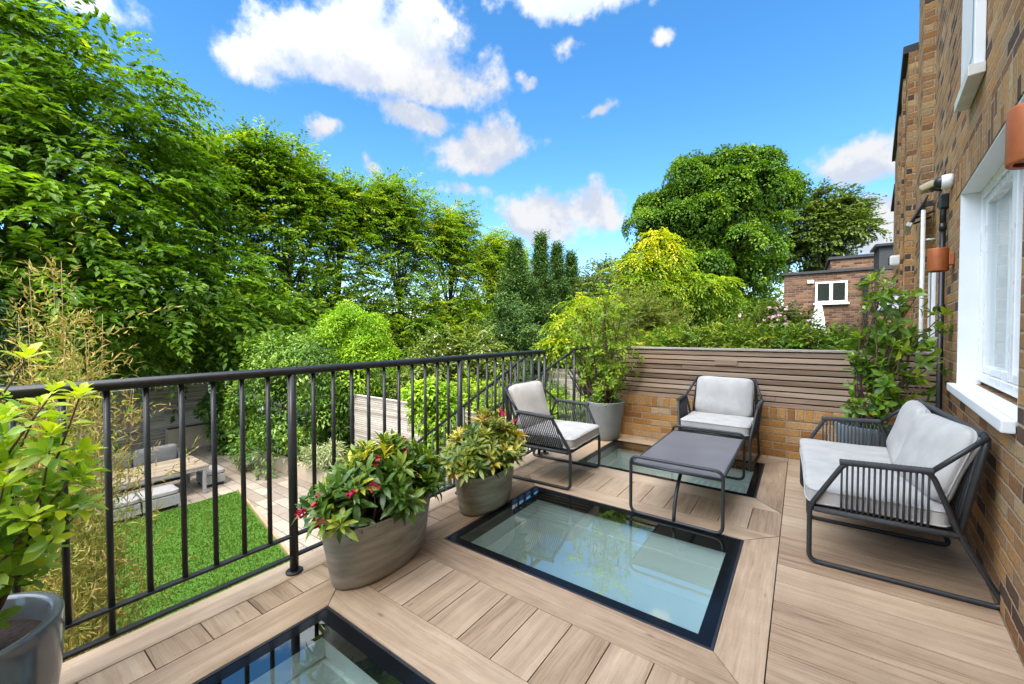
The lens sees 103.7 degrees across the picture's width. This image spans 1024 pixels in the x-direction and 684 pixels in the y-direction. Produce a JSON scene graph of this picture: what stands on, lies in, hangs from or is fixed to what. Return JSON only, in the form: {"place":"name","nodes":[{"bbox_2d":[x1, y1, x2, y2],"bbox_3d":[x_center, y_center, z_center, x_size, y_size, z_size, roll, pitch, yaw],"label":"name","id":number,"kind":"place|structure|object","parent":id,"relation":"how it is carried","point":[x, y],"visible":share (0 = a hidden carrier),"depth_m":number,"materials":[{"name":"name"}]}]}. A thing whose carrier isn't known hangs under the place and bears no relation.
{"place":"outdoors","nodes":[
{"label":"outdoors","id":0,"kind":"place"},
{"bbox_2d":[0,290,117,617],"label":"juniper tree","id":1,"kind":"object","parent":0,"point":[11,346],"visible":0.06,"depth_m":2.70,"materials":[{"name":"green plant"}]},
{"bbox_2d":[86,491,289,635],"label":"lawn","id":2,"kind":"structure","parent":0,"point":[202,586],"depth_m":7.56,"materials":[{"name":"green plant"}]},
{"bbox_2d":[0,216,202,662],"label":"bamboo clump","id":3,"kind":"object","parent":2,"relation":"on","point":[94,598],"visible":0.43,"depth_m":2.16,"materials":[{"name":"plant"}]},
{"bbox_2d":[86,445,322,556],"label":"patio paving","id":4,"kind":"structure","parent":0,"point":[256,493],"depth_m":10.62,"materials":[{"name":"stone"}]},
{"bbox_2d":[35,444,190,495],"bbox_3d":[-10.545,3.417,10.520,0.930,0.832,3.240,1,2,36],"label":"garden bench sofa","id":5,"kind":"object","parent":4,"relation":"on","point":[168,452],"visible":0.12,"depth_m":11.36,"materials":[{"name":"grey fabric"}]},
{"bbox_2d":[96,493,140,527],"bbox_3d":[-8.735,3.710,8.890,0.625,0.473,0.666,1,2,36],"label":"footstool","id":6,"kind":"object","parent":4,"relation":"on","point":[136,504],"visible":0.34,"depth_m":8.88,"materials":[{"name":"grey fabric"}]},
{"bbox_2d":[83,456,208,514],"bbox_3d":[-9.017,3.556,9.916,1.332,0.735,2.200,1,2,36],"label":"garden table","id":7,"kind":"object","parent":4,"relation":"on","point":[168,465],"visible":0.51,"depth_m":10.12,"materials":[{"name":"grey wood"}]},
{"bbox_2d":[136,483,179,516],"bbox_3d":[-8.325,3.696,9.458,0.625,0.473,0.666,1,2,36],"label":"footstool","id":8,"kind":"object","parent":4,"relation":"on","point":[169,492],"visible":0.73,"depth_m":9.35,"materials":[{"name":"grey fabric"}]},
{"bbox_2d":[165,422,218,448],"bbox_3d":[-11.373,3.413,14.907,0.300,0.800,2.250,1,2,36],"label":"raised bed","id":9,"kind":"object","parent":4,"relation":"on","point":[193,432],"visible":0.36,"depth_m":14.43,"materials":[{"name":"grey wood"}]},
{"bbox_2d":[196,465,225,484],"bbox_3d":[-8.258,3.669,11.024,0.646,0.453,0.484,1,2,36],"label":"footstool","id":10,"kind":"object","parent":4,"relation":"on","point":[221,475],"visible":0.52,"depth_m":10.91,"materials":[{"name":"white fabric"}]},
{"bbox_2d":[237,488,289,555],"bbox_3d":[-3.959,3.961,7.287,0.039,0.100,9.185,-1,2,-45],"label":"timber edging","id":11,"kind":"object","parent":4,"relation":"on","point":[275,536],"visible":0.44,"depth_m":8.70,"materials":[{"name":"brown wood"}]},
{"bbox_2d":[258,441,435,490],"bbox_3d":[-4.851,3.667,11.434,6.700,0.420,1.400,1,2,34],"label":"raised bed","id":12,"kind":"object","parent":4,"relation":"on","point":[303,474],"visible":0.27,"depth_m":11.75,"materials":[{"name":"stone"}]},
{"bbox_2d":[218,331,360,480],"bbox_3d":[-6.672,1.867,12.391,3.788,4.476,3.307,1,2,36],"label":"laurel bush","id":13,"kind":"object","parent":12,"relation":"on","point":[275,357],"visible":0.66,"depth_m":11.86,"materials":[{"name":"green plant"}]},
{"bbox_2d":[297,438,347,471],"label":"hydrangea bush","id":14,"kind":"object","parent":12,"relation":"on","point":[324,450],"visible":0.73,"depth_m":10.77,"materials":[{"name":"green plant"}]},
{"bbox_2d":[400,374,463,497],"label":"climbing plant","id":15,"kind":"object","parent":4,"relation":"on","point":[419,401],"visible":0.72,"depth_m":8.12,"materials":[{"name":"green plant"}]},
{"bbox_2d":[14,338,745,497],"bbox_3d":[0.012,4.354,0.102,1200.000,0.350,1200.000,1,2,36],"label":"ground","id":16,"kind":"structure","parent":0,"point":[280,409],"depth_m":22.63,"materials":[{"name":"green plant"}]},
{"bbox_2d":[4,383,208,470],"bbox_3d":[-14.957,2.808,10.602,0.140,2.230,11.640,1,2,36],"label":"timber fence","id":17,"kind":"object","parent":16,"relation":"on","point":[160,422],"visible":0.32,"depth_m":13.98,"materials":[{"name":"wood"}]},
{"bbox_2d":[10,336,276,389],"bbox_3d":[-16.998,1.531,18.331,14.501,4.466,6.060,0,1,-7],"label":"dark bush","id":18,"kind":"object","parent":16,"relation":"on","point":[122,368],"visible":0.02,"depth_m":16.88,"materials":[{"name":"green plant"}]},
{"bbox_2d":[0,0,335,452],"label":"broadleaf tree","id":19,"kind":"object","parent":16,"relation":"on","point":[41,139],"visible":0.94,"depth_m":11.49,"materials":[{"name":"green plant"}]},
{"bbox_2d":[114,118,311,404],"bbox_3d":[-12.609,-3.022,17.813,7.571,13.554,7.627,1,2,36],"label":"hornbeam tree","id":20,"kind":"object","parent":16,"relation":"on","point":[235,169],"visible":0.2,"depth_m":17.16,"materials":[{"name":"green plant"}]},
{"bbox_2d":[191,389,260,455],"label":"dark bush","id":21,"kind":"object","parent":16,"relation":"on","point":[222,433],"visible":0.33,"depth_m":13.76,"materials":[{"name":"green plant"}]},
{"bbox_2d":[208,114,371,413],"bbox_3d":[-11.004,-3.662,19.978,7.562,14.721,7.797,1,2,36],"label":"hornbeam tree","id":22,"kind":"object","parent":16,"relation":"on","point":[270,154],"visible":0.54,"depth_m":18.95,"materials":[{"name":"green plant"}]},
{"bbox_2d":[273,148,411,387],"bbox_3d":[-9.654,-3.215,22.947,7.089,13.681,7.471,0,1,-1],"label":"hornbeam tree","id":23,"kind":"object","parent":16,"relation":"on","point":[353,207],"visible":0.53,"depth_m":22.10,"materials":[{"name":"green plant"}]},
{"bbox_2d":[308,299,407,445],"bbox_3d":[-5.033,1.201,13.097,3.187,5.277,2.788,1,2,36],"label":"bright bush","id":24,"kind":"object","parent":16,"relation":"on","point":[356,333],"visible":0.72,"depth_m":12.73,"materials":[{"name":"green plant"}]},
{"bbox_2d":[303,366,498,450],"bbox_3d":[-3.761,2.776,15.767,8.227,3.833,4.585,0,1,0],"label":"dark bush","id":25,"kind":"object","parent":16,"relation":"on","point":[346,437],"visible":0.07,"depth_m":14.32,"materials":[{"name":"green plant"}]},
{"bbox_2d":[344,164,459,380],"bbox_3d":[-6.718,-3.736,25.666,7.256,14.586,7.905,1,2,36],"label":"hornbeam tree","id":26,"kind":"object","parent":16,"relation":"on","point":[405,217],"visible":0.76,"depth_m":24.61,"materials":[{"name":"green plant"}]},
{"bbox_2d":[386,312,435,357],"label":"distant tree","id":27,"kind":"object","parent":16,"relation":"on","point":[410,340],"visible":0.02,"depth_m":49.51,"materials":[{"name":"green plant"}]},
{"bbox_2d":[353,394,536,494],"bbox_3d":[-1.227,2.763,9.645,8.640,2.290,0.140,1,2,36],"label":"timber fence","id":28,"kind":"object","parent":16,"relation":"on","point":[360,410],"visible":0.11,"depth_m":11.39,"materials":[{"name":"beige wood"}]},
{"bbox_2d":[406,197,495,375],"bbox_3d":[-4.404,-3.491,29.243,7.403,13.914,7.594,1,2,36],"label":"hornbeam tree","id":29,"kind":"object","parent":16,"relation":"on","point":[456,235],"visible":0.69,"depth_m":28.32,"materials":[{"name":"green plant"}]},
{"bbox_2d":[377,319,526,408],"bbox_3d":[-1.916,1.536,13.040,4.709,4.593,3.354,0,1,19],"label":"flowering bush","id":30,"kind":"object","parent":16,"relation":"on","point":[454,349],"visible":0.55,"depth_m":12.66,"materials":[{"name":"green plant"}]},
{"bbox_2d":[453,369,505,423],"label":"shrub","id":31,"kind":"object","parent":16,"relation":"on","point":[465,394],"visible":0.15,"depth_m":10.12,"materials":[{"name":"green plant"}]},
{"bbox_2d":[453,223,526,364],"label":"hornbeam tree","id":32,"kind":"object","parent":16,"relation":"on","point":[493,251],"visible":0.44,"depth_m":31.91,"materials":[{"name":"green plant"}]},
{"bbox_2d":[480,241,533,303],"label":"hornbeam tree","id":33,"kind":"object","parent":16,"relation":"on","point":[525,257],"depth_m":35.35,"materials":[{"name":"green plant"}]},
{"bbox_2d":[465,378,555,418],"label":"shrub","id":34,"kind":"object","parent":16,"relation":"on","point":[482,403],"visible":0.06,"depth_m":9.52,"materials":[{"name":"green plant"}]},
{"bbox_2d":[452,235,585,416],"bbox_3d":[0.016,-0.627,18.896,6.995,8.842,6.810,1,2,36],"label":"conifer tree","id":35,"kind":"object","parent":16,"relation":"on","point":[515,305],"visible":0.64,"depth_m":18.44,"materials":[{"name":"green plant"}]},
{"bbox_2d":[476,366,597,422],"bbox_3d":[1.990,2.466,18.774,11.040,2.441,0.140,1,2,28],"label":"timber fence","id":36,"kind":"object","parent":16,"relation":"on","point":[569,380],"visible":0.01,"depth_m":18.48,"materials":[{"name":"brown wood"}]},
{"bbox_2d":[517,228,572,396],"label":"conifer tree","id":37,"kind":"object","parent":16,"relation":"on","point":[541,267],"visible":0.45,"depth_m":19.62,"materials":[{"name":"green plant"}]},
{"bbox_2d":[547,239,579,368],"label":"conifer tree","id":38,"kind":"object","parent":16,"relation":"on","point":[560,277],"visible":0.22,"depth_m":20.65,"materials":[{"name":"green plant"}]},
{"bbox_2d":[546,381,587,422],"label":"shrub","id":39,"kind":"object","parent":16,"relation":"on","point":[561,395],"visible":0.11,"depth_m":8.94,"materials":[{"name":"green plant"}]},
{"bbox_2d":[563,249,598,370],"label":"conifer tree","id":40,"kind":"object","parent":16,"relation":"on","point":[572,264],"visible":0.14,"depth_m":21.66,"materials":[{"name":"green plant"}]},
{"bbox_2d":[530,292,633,401],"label":"golden tree","id":41,"kind":"object","parent":16,"relation":"on","point":[558,341],"visible":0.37,"depth_m":9.27,"materials":[{"name":"green plant"}]},
{"bbox_2d":[578,253,632,309],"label":"ash tree","id":42,"kind":"object","parent":16,"relation":"on","point":[599,265],"visible":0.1,"depth_m":29.32,"materials":[{"name":"green plant"}]},
{"bbox_2d":[572,255,692,357],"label":"ash tree","id":43,"kind":"object","parent":16,"relation":"on","point":[606,278],"visible":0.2,"depth_m":16.06,"materials":[{"name":"green plant"}]},
{"bbox_2d":[578,275,694,346],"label":"feathery shrub","id":44,"kind":"object","parent":16,"relation":"on","point":[651,316],"visible":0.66,"depth_m":6.42,"materials":[{"name":"green plant"}]},
{"bbox_2d":[598,227,749,349],"bbox_3d":[5.463,-0.012,13.443,4.844,7.639,2.346,0,1,-5],"label":"golden tree","id":45,"kind":"object","parent":16,"relation":"on","point":[685,285],"visible":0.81,"depth_m":13.09,"materials":[{"name":"yellow plant"}]},
{"bbox_2d":[621,142,813,347],"bbox_3d":[10.309,-3.130,20.860,8.452,13.517,7.509,-1,2,-30],"label":"maple tree","id":46,"kind":"object","parent":16,"relation":"on","point":[718,199],"visible":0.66,"depth_m":19.07,"materials":[{"name":"green plant"}]},
{"bbox_2d":[730,296,826,347],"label":"rose bush","id":47,"kind":"object","parent":16,"relation":"on","point":[769,313],"visible":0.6,"depth_m":7.43,"materials":[{"name":"green plant"}]},
{"bbox_2d":[629,315,935,354],"bbox_3d":[3.007,1.836,4.756,3.491,4.359,1.319,1,2,36],"label":"hedge","id":48,"kind":"object","parent":16,"relation":"on","point":[822,340],"visible":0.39,"depth_m":4.62,"materials":[{"name":"green plant"}]},
{"bbox_2d":[811,301,826,346],"bbox_3d":[9.137,1.307,12.031,0.458,5.034,0.458,0,1,13],"label":"closed parasol","id":49,"kind":"object","parent":16,"relation":"on","point":[818,305],"visible":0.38,"depth_m":11.90,"materials":[{"name":"white fabric"}]},
{"bbox_2d":[756,177,892,291],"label":"oak tree","id":50,"kind":"object","parent":16,"relation":"on","point":[835,223],"visible":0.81,"depth_m":29.69,"materials":[{"name":"green plant"}]},
{"bbox_2d":[782,253,873,343],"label":"brick annexe","id":51,"kind":"structure","parent":16,"relation":"on","point":[833,289],"depth_m":13.36,"materials":[{"name":"brick"}]},
{"bbox_2d":[813,280,848,304],"bbox_3d":[10.577,-1.626,13.327,0.940,0.770,0.088,1,2,36],"label":"window","id":52,"kind":"structure","parent":51,"relation":"in","point":[831,292],"depth_m":13.33,"materials":[{"name":"white plastic"}]},
{"bbox_2d":[870,242,892,328],"bbox_3d":[10.620,0.583,11.193,0.960,6.513,1.100,1,2,36],"label":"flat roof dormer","id":53,"kind":"object","parent":16,"relation":"on","point":[882,252],"visible":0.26,"depth_m":10.93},
{"bbox_2d":[891,0,1023,666],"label":"brick house","id":54,"kind":"structure","parent":16,"relation":"on","point":[961,90],"depth_m":2.59,"materials":[{"name":"brick"}]},
{"bbox_2d":[614,393,895,459],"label":"brick parapet","id":55,"kind":"structure","parent":54,"relation":"attached to","point":[783,432],"depth_m":4.18,"materials":[{"name":"brick"}]},
{"bbox_2d":[598,346,936,417],"bbox_3d":[2.426,0.380,4.406,3.156,0.621,0.122,1,2,36],"label":"slatted fence","id":56,"kind":"object","parent":55,"relation":"on","point":[800,379],"visible":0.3,"depth_m":4.18,"materials":[{"name":"brown wood"}]},
{"bbox_2d":[764,464,787,683],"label":"deck underlay","id":57,"kind":"object","parent":54,"relation":"on","point":[774,588],"depth_m":1.98,"materials":[{"name":"brown wood"}]},
{"bbox_2d":[59,434,1023,683],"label":"deck","id":58,"kind":"structure","parent":57,"relation":"on","point":[437,608],"depth_m":1.81,"materials":[{"name":"brown wood"}]},
{"bbox_2d":[0,341,109,683],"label":"potted shrub","id":59,"kind":"object","parent":58,"relation":"on","point":[32,630],"visible":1,"depth_m":1.17,"materials":[{"name":"green plant"}]},
{"bbox_2d":[0,350,548,660],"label":"metal railing","id":60,"kind":"object","parent":58,"relation":"on","point":[105,387],"visible":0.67,"depth_m":1.91,"materials":[{"name":"black metal"}]},
{"bbox_2d":[193,606,434,683],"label":"rooflight","id":61,"kind":"object","parent":58,"relation":"attached to","point":[327,645],"visible":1,"depth_m":1.69,"materials":[{"name":"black glass"}]},
{"bbox_2d":[290,428,450,589],"bbox_3d":[-0.743,0.862,2.279,0.694,0.724,1.019,0,1,24],"label":"planter","id":62,"kind":"object","parent":58,"relation":"on","point":[370,502],"visible":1,"depth_m":2.06,"materials":[{"name":"plant"}]},
{"bbox_2d":[439,406,529,515],"bbox_3d":[-0.203,0.842,3.048,0.665,0.725,0.959,0,1,26],"label":"planter","id":63,"kind":"object","parent":58,"relation":"on","point":[481,468],"visible":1,"depth_m":2.82,"materials":[{"name":"plant"}]},
{"bbox_2d":[503,380,600,489],"bbox_3d":[0.350,0.789,3.694,0.743,0.806,0.761,1,2,33],"label":"armchair","id":64,"kind":"object","parent":58,"relation":"on","point":[541,426],"visible":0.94,"depth_m":3.58,"materials":[{"name":"grey metal"}]},
{"bbox_2d":[444,486,743,651],"bbox_3d":[0.501,1.471,2.494,1.517,0.499,1.059,1,2,36],"label":"rooflight","id":65,"kind":"object","parent":58,"relation":"in","point":[673,579],"visible":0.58,"depth_m":2.75,"materials":[{"name":"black glass"}]},
{"bbox_2d":[559,275,645,440],"bbox_3d":[1.082,0.182,4.880,1.100,1.954,0.846,1,2,36],"label":"potted shrub","id":66,"kind":"object","parent":58,"relation":"on","point":[606,406],"visible":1,"depth_m":4.73,"materials":[{"name":"green plant"}]},
{"bbox_2d":[577,440,764,498],"bbox_3d":[1.552,1.434,3.951,1.517,0.499,1.009,1,2,36],"label":"rooflight","id":67,"kind":"object","parent":58,"relation":"attached to","point":[617,454],"visible":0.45,"depth_m":4.15,"materials":[{"name":"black glass"}]},
{"bbox_2d":[629,425,745,534],"bbox_3d":[1.415,0.995,3.148,0.606,0.415,1.163,1,2,36],"label":"coffee table","id":68,"kind":"object","parent":58,"relation":"on","point":[705,456],"visible":1,"depth_m":2.92,"materials":[{"name":"grey metal"}]},
{"bbox_2d":[676,376,763,471],"bbox_3d":[2.106,0.776,4.076,0.738,0.806,0.669,1,2,38],"label":"armchair","id":69,"kind":"object","parent":58,"relation":"on","point":[724,403],"visible":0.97,"depth_m":4.08,"materials":[{"name":"white fabric"}]},
{"bbox_2d":[835,267,953,447],"bbox_3d":[3.035,0.300,3.291,0.757,1.782,0.611,0,1,-6],"label":"potted shrub","id":70,"kind":"object","parent":58,"relation":"on","point":[882,390],"visible":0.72,"depth_m":3.20,"materials":[{"name":"green plant"}]},
{"bbox_2d":[799,399,999,609],"bbox_3d":[2.304,0.810,2.563,0.743,0.806,1.345,1,2,34],"label":"garden sofa","id":71,"kind":"object","parent":58,"relation":"on","point":[922,472],"visible":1,"depth_m":2.11,"materials":[{"name":"white fabric"}]},
{"bbox_2d":[877,295,904,315],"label":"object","id":72,"kind":"object","parent":54,"relation":"attached to","point":[896,298],"visible":0.28,"depth_m":5.06,"materials":[{"name":"white paint"}]},
{"bbox_2d":[888,255,899,266],"bbox_3d":[5.268,-1.114,5.522,0.147,0.140,0.180,1,2,42],"label":"vent cowl","id":73,"kind":"object","parent":54,"relation":"attached to","point":[893,260],"visible":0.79,"depth_m":5.47,"materials":[{"name":"white paint"}]},
{"bbox_2d":[904,195,934,233],"bbox_3d":[4.293,-1.339,4.241,0.214,0.297,0.440,1,2,42],"label":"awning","id":74,"kind":"object","parent":54,"relation":"attached to","point":[908,226],"visible":0.94,"depth_m":4.14,"materials":[{"name":"white paint"}]},
{"bbox_2d":[918,210,935,351],"bbox_3d":[4.169,0.024,4.051,0.106,2.700,0.036,1,2,42],"label":"waste pipe","id":75,"kind":"object","parent":54,"relation":"attached to","point":[923,239],"visible":0.5,"depth_m":4.05,"materials":[{"name":"white paint"}]},
{"bbox_2d":[918,180,941,194],"bbox_3d":[3.884,-1.433,3.732,0.158,0.102,0.160,1,2,42],"label":"flood light","id":76,"kind":"object","parent":54,"relation":"attached to","point":[926,187],"visible":0.79,"depth_m":3.70,"materials":[{"name":"beige plastic"}]},
{"bbox_2d":[927,273,935,351],"bbox_3d":[4.237,0.173,4.074,0.028,2.000,0.380,1,2,42],"label":"door","id":77,"kind":"structure","parent":54,"relation":"in","point":[931,276],"depth_m":3.93,"materials":[{"name":"white paint"}]},
{"bbox_2d":[927,247,954,272],"bbox_3d":[3.298,-0.631,3.096,0.144,0.176,0.120,1,2,42],"label":"wall lamp","id":78,"kind":"object","parent":54,"relation":"attached to","point":[941,259],"visible":1,"depth_m":3.06,"materials":[{"name":"orange metal"}]},
{"bbox_2d":[936,193,948,409],"bbox_3d":[3.604,1.381,3.397,0.073,5.220,0.080,1,2,42],"label":"downpipe","id":79,"kind":"object","parent":54,"relation":"attached to","point":[943,202],"visible":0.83,"depth_m":3.35,"materials":[{"name":"black plastic"}]},
{"bbox_2d":[933,173,953,188],"bbox_3d":[3.438,-1.275,3.209,0.106,0.116,0.116,1,2,42],"label":"security camera","id":80,"kind":"object","parent":54,"relation":"attached to","point":[945,181],"visible":1,"depth_m":3.17,"materials":[{"name":"white plastic"}]},
{"bbox_2d":[954,0,986,112],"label":"upper window","id":81,"kind":"structure","parent":54,"relation":"in","point":[974,16],"depth_m":2.33,"materials":[{"name":"white paint"}]},
{"bbox_2d":[947,94,1023,433],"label":"window","id":82,"kind":"structure","parent":54,"relation":"in","point":[991,207],"depth_m":2.55,"materials":[{"name":"white paint"}]},
{"bbox_2d":[1005,102,1023,169],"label":"wall lamp","id":83,"kind":"object","parent":54,"relation":"attached to","point":[1014,144],"visible":1,"depth_m":1.24,"materials":[{"name":"orange metal"}]},
{"bbox_2d":[0,0,919,329],"label":"sky","id":84,"kind":"structure","parent":0,"point":[555,115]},
{"bbox_3d":[-1.099,2.583,5.807,3.872,2.830,0.770,1,2,36],"label":"garden staircase","id":85,"kind":"object","parent":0,"visible":0},
{"bbox_2d":[407,349,536,496],"bbox_3d":[-1.272,1.821,5.475,3.800,3.537,0.038,1,2,36],"label":"stair railing","id":86,"kind":"object","parent":85,"relation":"on","point":[473,397],"visible":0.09,"depth_m":4.76,"materials":[{"name":"black metal"}]},
{"bbox_2d":[419,346,592,496],"bbox_3d":[-0.610,1.803,6.188,3.779,3.537,0.489,1,2,36],"label":"stair railing","id":87,"kind":"object","parent":85,"relation":"on","point":[573,351],"visible":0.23,"depth_m":5.01,"materials":[{"name":"black metal"}]}
]}

